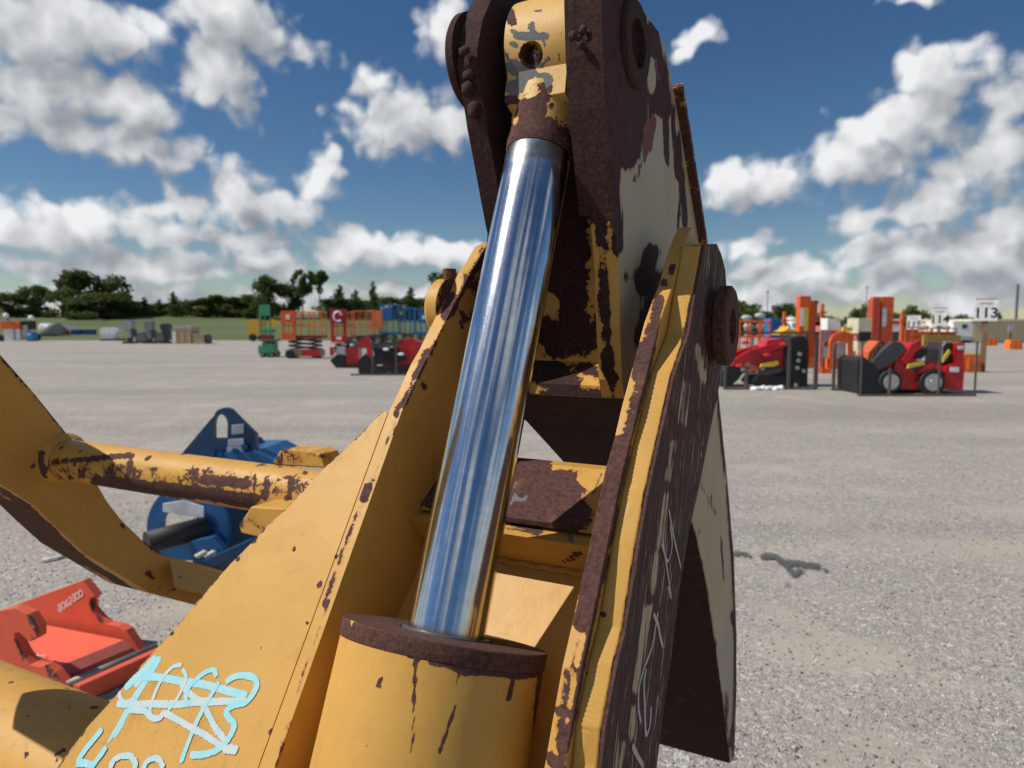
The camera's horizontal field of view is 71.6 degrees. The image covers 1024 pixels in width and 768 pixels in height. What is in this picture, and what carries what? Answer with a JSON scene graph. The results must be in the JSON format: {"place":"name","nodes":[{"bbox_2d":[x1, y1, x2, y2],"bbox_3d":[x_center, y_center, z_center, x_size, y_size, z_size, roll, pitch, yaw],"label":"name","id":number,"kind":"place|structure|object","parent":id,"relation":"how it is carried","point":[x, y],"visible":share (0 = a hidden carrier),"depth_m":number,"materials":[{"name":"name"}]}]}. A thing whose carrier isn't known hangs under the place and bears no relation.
{"place":"outdoors","nodes":[
{"label":"outdoors","id":0,"kind":"place"},
{"bbox_2d":[122,320,137,343],"bbox_3d":[-31.148,-4.246,57.968,0.852,1.874,1.000,0,5,0],"label":"outboard motor","id":1,"kind":"object","parent":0,"point":[130,329],"visible":0.99,"depth_m":57.78,"materials":[{"name":"silver metal"}]},
{"bbox_2d":[135,331,147,342],"bbox_3d":[-31.196,-3.967,59.924,0.895,0.985,0.800,0,5,0],"label":"engine block","id":2,"kind":"object","parent":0,"point":[141,336],"depth_m":59.59,"materials":[{"name":"grey metal"}]},
{"bbox_2d":[153,331,163,342],"bbox_3d":[-29.674,-3.967,59.924,0.895,0.985,0.800,0,5,0],"label":"engine block","id":3,"kind":"object","parent":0,"point":[160,336],"depth_m":59.59,"materials":[{"name":"grey metal"}]},
{"bbox_2d":[0,312,428,339],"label":"field","id":4,"kind":"structure","parent":0,"point":[225,328],"depth_m":99.37,"materials":[{"name":"green plant"}]},
{"bbox_2d":[0,291,23,316],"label":"oak tree","id":5,"kind":"object","parent":4,"relation":"on","point":[5,306],"visible":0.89,"depth_m":123.83,"materials":[{"name":"green plant"}]},
{"bbox_2d":[9,297,40,315],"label":"oak tree","id":6,"kind":"object","parent":4,"relation":"on","point":[16,303],"visible":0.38,"depth_m":126.04,"materials":[{"name":"green plant"}]},
{"bbox_2d":[15,284,50,317],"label":"oak tree","id":7,"kind":"object","parent":4,"relation":"on","point":[34,308],"visible":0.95,"depth_m":123.24,"materials":[{"name":"green plant"}]},
{"bbox_2d":[41,290,69,317],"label":"oak tree","id":8,"kind":"object","parent":4,"relation":"on","point":[51,313],"visible":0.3,"depth_m":122.33,"materials":[{"name":"green plant"}]},
{"bbox_2d":[45,268,111,317],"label":"oak tree","id":9,"kind":"object","parent":4,"relation":"on","point":[76,282],"visible":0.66,"depth_m":115.24,"materials":[{"name":"green plant"}]},
{"bbox_2d":[61,292,134,319],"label":"oak tree","id":10,"kind":"object","parent":4,"relation":"on","point":[104,299],"visible":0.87,"depth_m":112.14,"materials":[{"name":"green plant"}]},
{"bbox_2d":[78,273,138,316],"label":"oak tree","id":11,"kind":"object","parent":4,"relation":"on","point":[114,283],"visible":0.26,"depth_m":117.96,"materials":[{"name":"green plant"}]},
{"bbox_2d":[99,292,142,318],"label":"oak tree","id":12,"kind":"object","parent":4,"relation":"on","point":[122,297],"visible":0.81,"depth_m":114.98,"materials":[{"name":"green plant"}]},
{"bbox_2d":[134,297,158,315],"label":"conifer tree","id":13,"kind":"object","parent":4,"relation":"on","point":[145,310],"visible":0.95,"depth_m":120.92,"materials":[{"name":"green plant"}]},
{"bbox_2d":[151,299,167,315],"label":"conifer tree","id":14,"kind":"object","parent":4,"relation":"on","point":[159,308],"visible":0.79,"depth_m":123.05,"materials":[{"name":"green plant"}]},
{"bbox_2d":[162,292,188,316],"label":"conifer tree","id":15,"kind":"object","parent":4,"relation":"on","point":[174,310],"visible":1,"depth_m":120.97,"materials":[{"name":"green plant"}]},
{"bbox_2d":[179,299,196,314],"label":"conifer tree","id":16,"kind":"object","parent":4,"relation":"on","point":[188,309],"visible":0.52,"depth_m":126.76,"materials":[{"name":"green plant"}]},
{"bbox_2d":[180,297,217,316],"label":"oak tree","id":17,"kind":"object","parent":4,"relation":"on","point":[203,310],"visible":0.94,"depth_m":122.58,"materials":[{"name":"green plant"}]},
{"bbox_2d":[200,294,230,316],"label":"oak tree","id":18,"kind":"object","parent":4,"relation":"on","point":[217,299],"visible":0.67,"depth_m":124.06,"materials":[{"name":"green plant"}]},
{"bbox_2d":[217,296,250,316],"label":"oak tree","id":19,"kind":"object","parent":4,"relation":"on","point":[233,304],"visible":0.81,"depth_m":124.03,"materials":[{"name":"green plant"}]},
{"bbox_2d":[238,293,263,318],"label":"oak tree","id":20,"kind":"object","parent":4,"relation":"on","point":[246,313],"visible":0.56,"depth_m":120.34,"materials":[{"name":"green plant"}]},
{"bbox_2d":[248,274,288,319],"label":"oak tree","id":21,"kind":"object","parent":4,"relation":"on","point":[265,286],"visible":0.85,"depth_m":116.41,"materials":[{"name":"green plant"}]},
{"bbox_2d":[273,282,305,317],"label":"oak tree","id":22,"kind":"object","parent":4,"relation":"on","point":[294,303],"visible":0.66,"depth_m":118.44,"materials":[{"name":"green plant"}]},
{"bbox_2d":[289,269,313,319],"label":"pine tree","id":23,"kind":"object","parent":4,"relation":"on","point":[304,288],"visible":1,"depth_m":115.00,"materials":[{"name":"green plant"}]},
{"bbox_2d":[307,269,328,318],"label":"pine tree","id":24,"kind":"object","parent":4,"relation":"on","point":[320,278],"visible":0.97,"depth_m":116.52,"materials":[{"name":"green plant"}]},
{"bbox_2d":[311,298,334,316],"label":"oak tree","id":25,"kind":"object","parent":4,"relation":"on","point":[326,302],"visible":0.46,"depth_m":126.05,"materials":[{"name":"green plant"}]},
{"bbox_2d":[320,285,351,318],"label":"conifer tree","id":26,"kind":"object","parent":4,"relation":"on","point":[341,303],"visible":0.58,"depth_m":116.89,"materials":[{"name":"green plant"}]},
{"bbox_2d":[346,289,364,318],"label":"conifer tree","id":27,"kind":"object","parent":4,"relation":"on","point":[357,305],"visible":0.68,"depth_m":118.85,"materials":[{"name":"green plant"}]},
{"bbox_2d":[363,281,382,319],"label":"conifer tree","id":28,"kind":"object","parent":4,"relation":"on","point":[373,301],"visible":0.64,"depth_m":114.89,"materials":[{"name":"green plant"}]},
{"bbox_2d":[377,296,405,317],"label":"oak tree","id":29,"kind":"object","parent":4,"relation":"on","point":[391,299],"visible":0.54,"depth_m":123.72,"materials":[{"name":"green plant"}]},
{"bbox_2d":[393,287,422,320],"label":"conifer tree","id":30,"kind":"object","parent":4,"relation":"on","point":[411,302],"visible":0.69,"depth_m":116.91,"materials":[{"name":"green plant"}]},
{"bbox_2d":[401,297,424,311],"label":"oak tree","id":31,"kind":"object","parent":4,"relation":"on","point":[421,300],"visible":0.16,"depth_m":124.12,"materials":[{"name":"green plant"}]},
{"bbox_2d":[428,270,457,284],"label":"oak tree","id":32,"kind":"object","parent":4,"relation":"on","point":[434,278],"visible":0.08,"depth_m":110.35,"materials":[{"name":"green plant"}]},
{"bbox_2d":[0,324,1023,767],"bbox_3d":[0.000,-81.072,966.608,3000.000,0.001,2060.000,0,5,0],"label":"ground","id":33,"kind":"structure","parent":0,"point":[162,396],"depth_m":5.93,"materials":[{"name":"grey gravel"}]},
{"bbox_2d":[0,313,35,340],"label":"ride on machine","id":34,"kind":"object","parent":33,"relation":"on","point":[17,330],"visible":0.98,"depth_m":64.81,"materials":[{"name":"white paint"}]},
{"bbox_2d":[27,332,37,340],"bbox_3d":[-44.080,-4.343,65.241,0.830,0.828,0.830,0,5,0],"label":"blue drum","id":35,"kind":"object","parent":33,"relation":"on","point":[31,336],"visible":0.86,"depth_m":64.91,"materials":[{"name":"blue plastic"}]},
{"bbox_2d":[38,323,62,335],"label":"grey tank","id":36,"kind":"object","parent":33,"relation":"on","point":[50,329],"visible":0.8,"depth_m":75.92,"materials":[{"name":"grey metal"}]},
{"bbox_2d":[42,555,64,561],"bbox_3d":[-3.196,1.217,4.977,0.062,0.028,0.175,3,6,29],"label":"plastic hook","id":37,"kind":"object","parent":33,"relation":"on","point":[52,558],"visible":0.76,"depth_m":4.94,"materials":[{"name":"white paint"}]},
{"bbox_2d":[62,329,76,334],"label":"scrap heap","id":38,"kind":"object","parent":33,"relation":"on","point":[65,332],"visible":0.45,"depth_m":78.86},
{"bbox_2d":[63,326,77,332],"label":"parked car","id":39,"kind":"object","parent":33,"relation":"on","point":[69,328],"visible":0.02,"depth_m":82.03,"materials":[{"name":"grey metal"}]},
{"bbox_2d":[0,578,157,695],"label":"hitch bracket","id":40,"kind":"object","parent":33,"relation":"on","point":[74,635],"visible":0.91,"depth_m":3.39,"materials":[{"name":"metal"}]},
{"bbox_2d":[81,330,96,334],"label":"blue bin","id":41,"kind":"object","parent":33,"relation":"on","point":[89,332],"visible":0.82,"depth_m":78.74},
{"bbox_2d":[100,327,126,340],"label":"white tank","id":42,"kind":"object","parent":33,"relation":"on","point":[110,333],"visible":1,"depth_m":66.79,"materials":[{"name":"paint"}]},
{"bbox_2d":[142,322,156,343],"bbox_3d":[-29.535,-4.181,57.974,0.852,1.830,1.000,0,5,0],"label":"outboard motor","id":43,"kind":"object","parent":33,"relation":"on","point":[150,330],"visible":0.97,"depth_m":57.78,"materials":[{"name":"grey metal"}]},
{"bbox_2d":[159,324,171,343],"bbox_3d":[-28.184,-4.007,57.989,0.852,1.830,1.000,0,5,0],"label":"outboard motor","id":44,"kind":"object","parent":33,"relation":"on","point":[166,329],"visible":0.87,"depth_m":57.74,"materials":[{"name":"black metal"}]},
{"bbox_2d":[172,326,199,343],"bbox_3d":[-26.284,-3.972,57.295,1.614,1.444,1.660,0,5,0],"label":"tall crate","id":45,"kind":"object","parent":33,"relation":"on","point":[181,335],"visible":0.91,"depth_m":56.52,"materials":[{"name":"wood"}]},
{"bbox_2d":[191,334,211,343],"bbox_3d":[-24.883,-3.626,57.109,1.189,0.828,1.230,0,5,0],"label":"crate","id":46,"kind":"object","parent":33,"relation":"on","point":[201,338],"visible":0.95,"depth_m":56.54,"materials":[{"name":"wood"}]},
{"bbox_2d":[143,407,296,566],"bbox_3d":[-2.076,0.783,5.120,0.946,1.223,1.013,0,5,0],"label":"blue attachment frame","id":47,"kind":"object","parent":33,"relation":"on","point":[212,535],"visible":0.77,"depth_m":4.96,"materials":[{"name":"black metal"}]},
{"bbox_2d":[247,319,279,340],"bbox_3d":[-22.746,-4.966,65.363,2.825,2.044,1.250,0,5,0],"label":"engine crane","id":48,"kind":"object","parent":33,"relation":"on","point":[253,327],"visible":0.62,"depth_m":64.80,"materials":[{"name":"paint"}]},
{"bbox_2d":[258,305,280,356],"bbox_3d":[-11.864,-2.590,34.732,0.802,2.535,1.050,0,5,0],"label":"scissor lift","id":49,"kind":"object","parent":33,"relation":"on","point":[267,347],"visible":1,"depth_m":34.29,"materials":[{"name":"green paint"}]},
{"bbox_2d":[281,311,326,358],"bbox_3d":[-9.823,-2.347,33.675,1.944,2.232,1.100,0,5,0],"label":"scissor lift","id":50,"kind":"object","parent":33,"relation":"on","point":[288,317],"visible":1,"depth_m":33.28,"materials":[{"name":"orange paint"}]},
{"bbox_2d":[330,309,354,352],"bbox_3d":[-9.433,-2.954,39.646,1.186,2.424,1.078,0,5,0],"label":"scissor lift","id":51,"kind":"object","parent":33,"relation":"on","point":[338,316],"visible":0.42,"depth_m":39.19,"materials":[{"name":"red metal"}]},
{"bbox_2d":[330,336,371,367],"bbox_3d":[-5.944,-1.190,26.555,1.558,1.222,0.910,0,5,0],"label":"mini loader","id":52,"kind":"object","parent":33,"relation":"on","point":[350,357],"visible":0.95,"depth_m":26.24,"materials":[{"name":"red metal"}]},
{"bbox_2d":[351,311,375,347],"bbox_3d":[-9.463,-3.443,45.317,1.414,2.430,0.990,0,5,0],"label":"scissor lift","id":53,"kind":"object","parent":33,"relation":"on","point":[358,337],"visible":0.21,"depth_m":44.90,"materials":[{"name":"orange metal"}]},
{"bbox_2d":[0,0,738,767],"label":"grapple attachment","id":54,"kind":"object","parent":33,"relation":"on","point":[430,570],"visible":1,"depth_m":1.04,"materials":[{"name":"paint"}]},
{"bbox_2d":[367,310,386,346],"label":"scissor lift","id":55,"kind":"object","parent":33,"relation":"on","point":[378,318],"visible":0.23,"depth_m":47.72,"materials":[{"name":"orange metal"}]},
{"bbox_2d":[350,341,419,374],"bbox_3d":[-3.995,-0.810,22.505,2.254,1.076,0.060,0,5,0],"label":"shipping cage","id":56,"kind":"object","parent":33,"relation":"on","point":[395,362],"visible":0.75,"depth_m":22.51,"materials":[{"name":"metal"}]},
{"bbox_2d":[379,304,400,346],"bbox_3d":[-8.280,-3.932,48.217,1.358,2.910,1.020,0,5,0],"label":"scissor lift","id":57,"kind":"object","parent":33,"relation":"on","point":[387,315],"visible":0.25,"depth_m":47.82,"materials":[{"name":"blue metal"}]},
{"bbox_2d":[358,338,422,372],"bbox_3d":[-3.974,-0.951,23.512,2.092,1.150,0.910,0,5,0],"label":"mini loader","id":58,"kind":"object","parent":33,"relation":"on","point":[407,352],"visible":0.92,"depth_m":23.19,"materials":[{"name":"red metal"}]},
{"bbox_2d":[398,308,415,337],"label":"scissor lift","id":59,"kind":"object","parent":33,"relation":"on","point":[406,335],"visible":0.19,"depth_m":47.83,"materials":[{"name":"blue metal"}]},
{"bbox_2d":[413,309,427,340],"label":"scissor lift","id":60,"kind":"object","parent":33,"relation":"on","point":[421,317],"visible":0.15,"depth_m":47.77,"materials":[{"name":"blue metal"}]},
{"bbox_2d":[737,320,771,372],"bbox_3d":[7.928,-1.254,23.796,1.189,1.739,0.990,0,5,0],"label":"scissor lift","id":61,"kind":"object","parent":33,"relation":"on","point":[759,337],"visible":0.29,"depth_m":23.36,"materials":[{"name":"orange paint"}]},
{"bbox_2d":[738,300,771,334],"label":"oak tree","id":62,"kind":"object","parent":33,"relation":"on","point":[745,308],"visible":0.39,"depth_m":89.97,"materials":[{"name":"green plant"}]},
{"bbox_2d":[752,311,776,324],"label":"oak tree","id":63,"kind":"object","parent":33,"relation":"on","point":[755,323],"visible":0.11,"depth_m":96.86,"materials":[{"name":"green plant"}]},
{"bbox_2d":[719,335,809,386],"bbox_3d":[6.555,-0.615,18.769,2.291,1.325,1.010,0,5,0],"label":"track loader","id":64,"kind":"object","parent":33,"relation":"on","point":[770,355],"visible":0.98,"depth_m":18.34,"materials":[{"name":"red metal"}]},
{"bbox_2d":[723,332,819,389],"bbox_3d":[6.489,-0.607,18.072,2.423,1.454,0.920,0,5,0],"label":"shipping cage","id":65,"kind":"object","parent":33,"relation":"on","point":[816,363],"visible":0.86,"depth_m":17.65,"materials":[{"name":"metal"}]},
{"bbox_2d":[750,385,783,389],"bbox_3d":[6.346,0.110,17.651,0.876,0.184,0.311,0,5,0],"label":"plastic sheet","id":66,"kind":"object","parent":65,"relation":"on","point":[764,387],"visible":0.91,"depth_m":17.55,"materials":[{"name":"white paint"}]},
{"bbox_2d":[763,318,782,338],"bbox_3d":[16.780,-3.224,45.531,1.048,1.960,1.300,0,5,0],"label":"portable toilet","id":67,"kind":"object","parent":33,"relation":"on","point":[776,323],"visible":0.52,"depth_m":44.90,"materials":[{"name":"blue paint"}]},
{"bbox_2d":[773,323,781,337],"bbox_3d":[16.780,-3.071,44.932,0.575,1.555,0.020,0,5,0],"label":"door","id":68,"kind":"structure","parent":67,"relation":"in","point":[776,326],"depth_m":44.88,"materials":[{"name":"blue metal"}]},
{"bbox_2d":[771,302,795,317],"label":"oak tree","id":69,"kind":"object","parent":33,"relation":"on","point":[789,309],"visible":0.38,"depth_m":88.96,"materials":[{"name":"green plant"}]},
{"bbox_2d":[771,326,798,336],"bbox_3d":[10.252,-1.396,26.643,0.828,1.538,0.900,0,5,0],"label":"canopy frame","id":70,"kind":"object","parent":33,"relation":"on","point":[784,329],"visible":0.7,"depth_m":26.31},
{"bbox_2d":[782,312,788,325],"bbox_3d":[12.797,-2.288,33.429,0.401,2.208,0.800,0,5,0],"label":"mast","id":71,"kind":"object","parent":33,"relation":"on","point":[784,319],"visible":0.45,"depth_m":33.26,"materials":[{"name":"orange metal"}]},
{"bbox_2d":[786,318,795,329],"bbox_3d":[17.709,-3.232,45.415,1.040,1.994,1.070,0,5,0],"label":"water tank","id":72,"kind":"object","parent":33,"relation":"on","point":[791,322],"visible":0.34,"depth_m":44.89,"materials":[{"name":"white paint"}]},
{"bbox_2d":[761,552,826,583],"bbox_3d":[1.860,1.234,4.782,0.590,0.002,1.028,2,5,20],"label":"tar stain","id":73,"kind":"object","parent":33,"relation":"on","point":[787,563],"visible":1,"depth_m":4.85,"materials":[{"name":"black asphalt"}]},
{"bbox_2d":[795,296,822,367],"bbox_3d":[11.080,-1.905,26.348,1.104,2.681,0.800,0,5,0],"label":"boom lift","id":74,"kind":"object","parent":33,"relation":"on","point":[806,312],"visible":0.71,"depth_m":26.14,"materials":[{"name":"orange paint"}]},
{"bbox_2d":[819,304,826,321],"bbox_3d":[14.553,-2.475,33.413,0.401,2.584,0.800,0,5,0],"label":"mast","id":75,"kind":"object","parent":33,"relation":"on","point":[821,311],"visible":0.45,"depth_m":33.25,"materials":[{"name":"orange metal"}]},
{"bbox_2d":[816,322,831,373],"bbox_3d":[10.333,-1.186,23.596,0.370,1.744,0.600,0,5,0],"label":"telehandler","id":76,"kind":"object","parent":33,"relation":"on","point":[825,335],"visible":0.52,"depth_m":23.41,"materials":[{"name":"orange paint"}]},
{"bbox_2d":[817,312,838,333],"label":"oak tree","id":77,"kind":"object","parent":33,"relation":"on","point":[818,318],"visible":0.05,"depth_m":96.71,"materials":[{"name":"green plant"}]},
{"bbox_2d":[820,318,852,368],"bbox_3d":[10.209,-1.164,22.370,0.745,1.805,0.820,0,5,0],"label":"orange scissor end","id":78,"kind":"object","parent":33,"relation":"on","point":[845,335],"visible":0.7,"depth_m":22.07,"materials":[{"name":"paint"}]},
{"bbox_2d":[839,307,863,333],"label":"oak tree","id":79,"kind":"object","parent":33,"relation":"on","point":[854,313],"visible":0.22,"depth_m":91.01,"materials":[{"name":"green plant"}]},
{"bbox_2d":[860,303,867,317],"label":"oak tree","id":80,"kind":"object","parent":33,"relation":"on","point":[863,310],"visible":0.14,"depth_m":89.55,"materials":[{"name":"green plant"}]},
{"bbox_2d":[867,297,893,343],"bbox_3d":[13.682,-1.895,26.349,1.025,2.662,0.800,0,5,0],"label":"boom lift","id":81,"kind":"object","parent":33,"relation":"on","point":[880,311],"visible":0.63,"depth_m":26.14,"materials":[{"name":"orange paint"}]},
{"bbox_2d":[837,341,964,393],"bbox_3d":[9.321,-0.418,17.072,2.534,1.256,1.210,0,5,0],"label":"skid steer","id":82,"kind":"object","parent":33,"relation":"on","point":[910,371],"visible":0.91,"depth_m":16.62,"materials":[{"name":"red metal"}]},
{"bbox_2d":[899,312,906,341],"bbox_3d":[18.317,-2.288,33.429,0.401,2.208,0.800,0,5,0],"label":"mast","id":83,"kind":"object","parent":33,"relation":"on","point":[901,326],"visible":0.55,"depth_m":33.31,"materials":[{"name":"orange metal"}]},
{"bbox_2d":[831,342,978,395],"bbox_3d":[9.182,-0.392,16.735,2.662,1.251,1.420,0,5,0],"label":"shipping cage","id":84,"kind":"object","parent":33,"relation":"on","point":[889,373],"visible":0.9,"depth_m":16.08,"materials":[{"name":"metal"}]},
{"bbox_2d":[893,304,921,330],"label":"oak tree","id":85,"kind":"object","parent":33,"relation":"on","point":[911,310],"visible":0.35,"depth_m":93.68,"materials":[{"name":"green plant"}]},
{"bbox_2d":[906,315,920,330],"bbox_3d":[25.400,-3.277,44.953,0.788,2.163,0.174,2,5,24],"label":"number sign","id":86,"kind":"object","parent":33,"relation":"on","point":[913,320],"visible":0.6,"depth_m":44.83,"materials":[{"name":"white wood"}]},
{"bbox_2d":[903,327,928,344],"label":"scissor lift","id":87,"kind":"object","parent":33,"relation":"on","point":[912,340],"visible":0.12,"depth_m":35.46,"materials":[{"name":"orange paint"}]},
{"bbox_2d":[919,309,930,319],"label":"oak tree","id":88,"kind":"object","parent":33,"relation":"on","point":[924,314],"visible":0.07,"depth_m":97.42,"materials":[{"name":"green plant"}]},
{"bbox_2d":[903,331,960,346],"bbox_3d":[20.861,-2.022,35.775,2.618,1.229,1.300,0,5,0],"label":"orange lift row","id":89,"kind":"object","parent":33,"relation":"on","point":[935,336],"visible":0.51,"depth_m":35.12,"materials":[{"name":"paint"}]},
{"bbox_2d":[931,307,948,334],"bbox_3d":[21.354,-2.601,35.493,0.777,2.431,0.174,2,5,24],"label":"number sign","id":90,"kind":"object","parent":33,"relation":"on","point":[939,317],"visible":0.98,"depth_m":35.38,"materials":[{"name":"white wood"}]},
{"bbox_2d":[922,328,957,346],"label":"scissor lift","id":91,"kind":"object","parent":33,"relation":"on","point":[940,330],"visible":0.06,"depth_m":36.02,"materials":[{"name":"metal"}]},
{"bbox_2d":[925,322,972,342],"bbox_3d":[37.775,-4.505,61.484,1.611,1.789,4.100,0,5,0],"label":"parked truck","id":92,"kind":"object","parent":33,"relation":"on","point":[964,330],"visible":0.54,"depth_m":59.53,"materials":[{"name":"white paint"}]},
{"bbox_2d":[948,314,972,318],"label":"oak tree","id":93,"kind":"object","parent":33,"relation":"on","point":[964,316],"visible":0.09,"depth_m":97.22,"materials":[{"name":"green plant"}]},
{"bbox_2d":[919,319,1023,342],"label":"beige building","id":94,"kind":"structure","parent":33,"relation":"on","point":[998,329],"depth_m":59.52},
{"bbox_2d":[964,353,980,371],"bbox_3d":[15.516,-0.723,24.209,0.648,0.612,0.580,0,5,0],"label":"water barrier","id":95,"kind":"object","parent":33,"relation":"on","point":[969,360],"visible":0.5,"depth_m":23.95,"materials":[{"name":"orange plastic"}]},
{"bbox_2d":[974,298,998,371],"bbox_3d":[16.064,-1.663,24.164,0.673,2.493,0.174,2,5,24],"label":"number sign","id":96,"kind":"object","parent":33,"relation":"on","point":[985,310],"visible":1,"depth_m":24.09,"materials":[{"name":"white wood"}]},
{"bbox_2d":[987,338,996,345],"bbox_3d":[35.447,-3.136,52.755,0.868,0.552,0.580,0,5,0],"label":"water barrier","id":97,"kind":"object","parent":33,"relation":"on","point":[991,341],"visible":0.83,"depth_m":52.49,"materials":[{"name":"orange plastic"}]},
{"bbox_2d":[1008,325,1014,339],"bbox_3d":[33.625,-3.222,47.922,0.432,1.548,0.130,0,5,0],"label":"sign","id":98,"kind":"object","parent":33,"relation":"on","point":[1011,328],"visible":0.82,"depth_m":47.82,"materials":[{"name":"white wood"}]},
{"bbox_2d":[1004,340,1021,348],"bbox_3d":[31.938,-2.505,45.252,0.811,0.574,0.580,0,5,0],"label":"water barrier","id":99,"kind":"object","parent":33,"relation":"on","point":[1012,344],"visible":0.94,"depth_m":45.00,"materials":[{"name":"orange plastic"}]},
{"bbox_2d":[1015,284,1018,318],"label":"utility pole","id":100,"kind":"object","parent":33,"relation":"on","point":[1016,302],"visible":0.78,"depth_m":111.29,"materials":[{"name":"grey metal"}]},
{"bbox_2d":[0,0,1023,323],"label":"sky","id":101,"kind":"structure","parent":0,"point":[191,149],"materials":[{"name":"blue"}]},
{"bbox_2d":[741,313,765,345],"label":"light tower","id":102,"kind":"structure","parent":0,"point":[757,316],"depth_m":35.31,"materials":[{"name":"silver metal"}]},
{"bbox_2d":[832,330,857,354],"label":"scissor lift","id":103,"kind":"object","parent":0,"point":[843,341],"visible":0.03,"depth_m":25.54,"materials":[{"name":"orange paint"}]},
{"bbox_2d":[846,318,871,355],"bbox_3d":[11.610,-1.290,23.778,0.458,1.815,0.820,0,5,0],"label":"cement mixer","id":104,"kind":"object","parent":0,"point":[861,327],"visible":0.5,"depth_m":23.35,"materials":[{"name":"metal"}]},
{"bbox_2d":[892,319,899,341],"bbox_3d":[19.271,-2.345,35.790,0.561,1.870,0.615,0,5,0],"label":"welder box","id":105,"kind":"object","parent":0,"point":[895,335],"visible":0.33,"depth_m":35.47,"materials":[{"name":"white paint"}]},
{"bbox_2d":[919,325,949,329],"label":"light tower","id":106,"kind":"structure","parent":0,"point":[934,327],"depth_m":40.59,"materials":[{"name":"white metal"}]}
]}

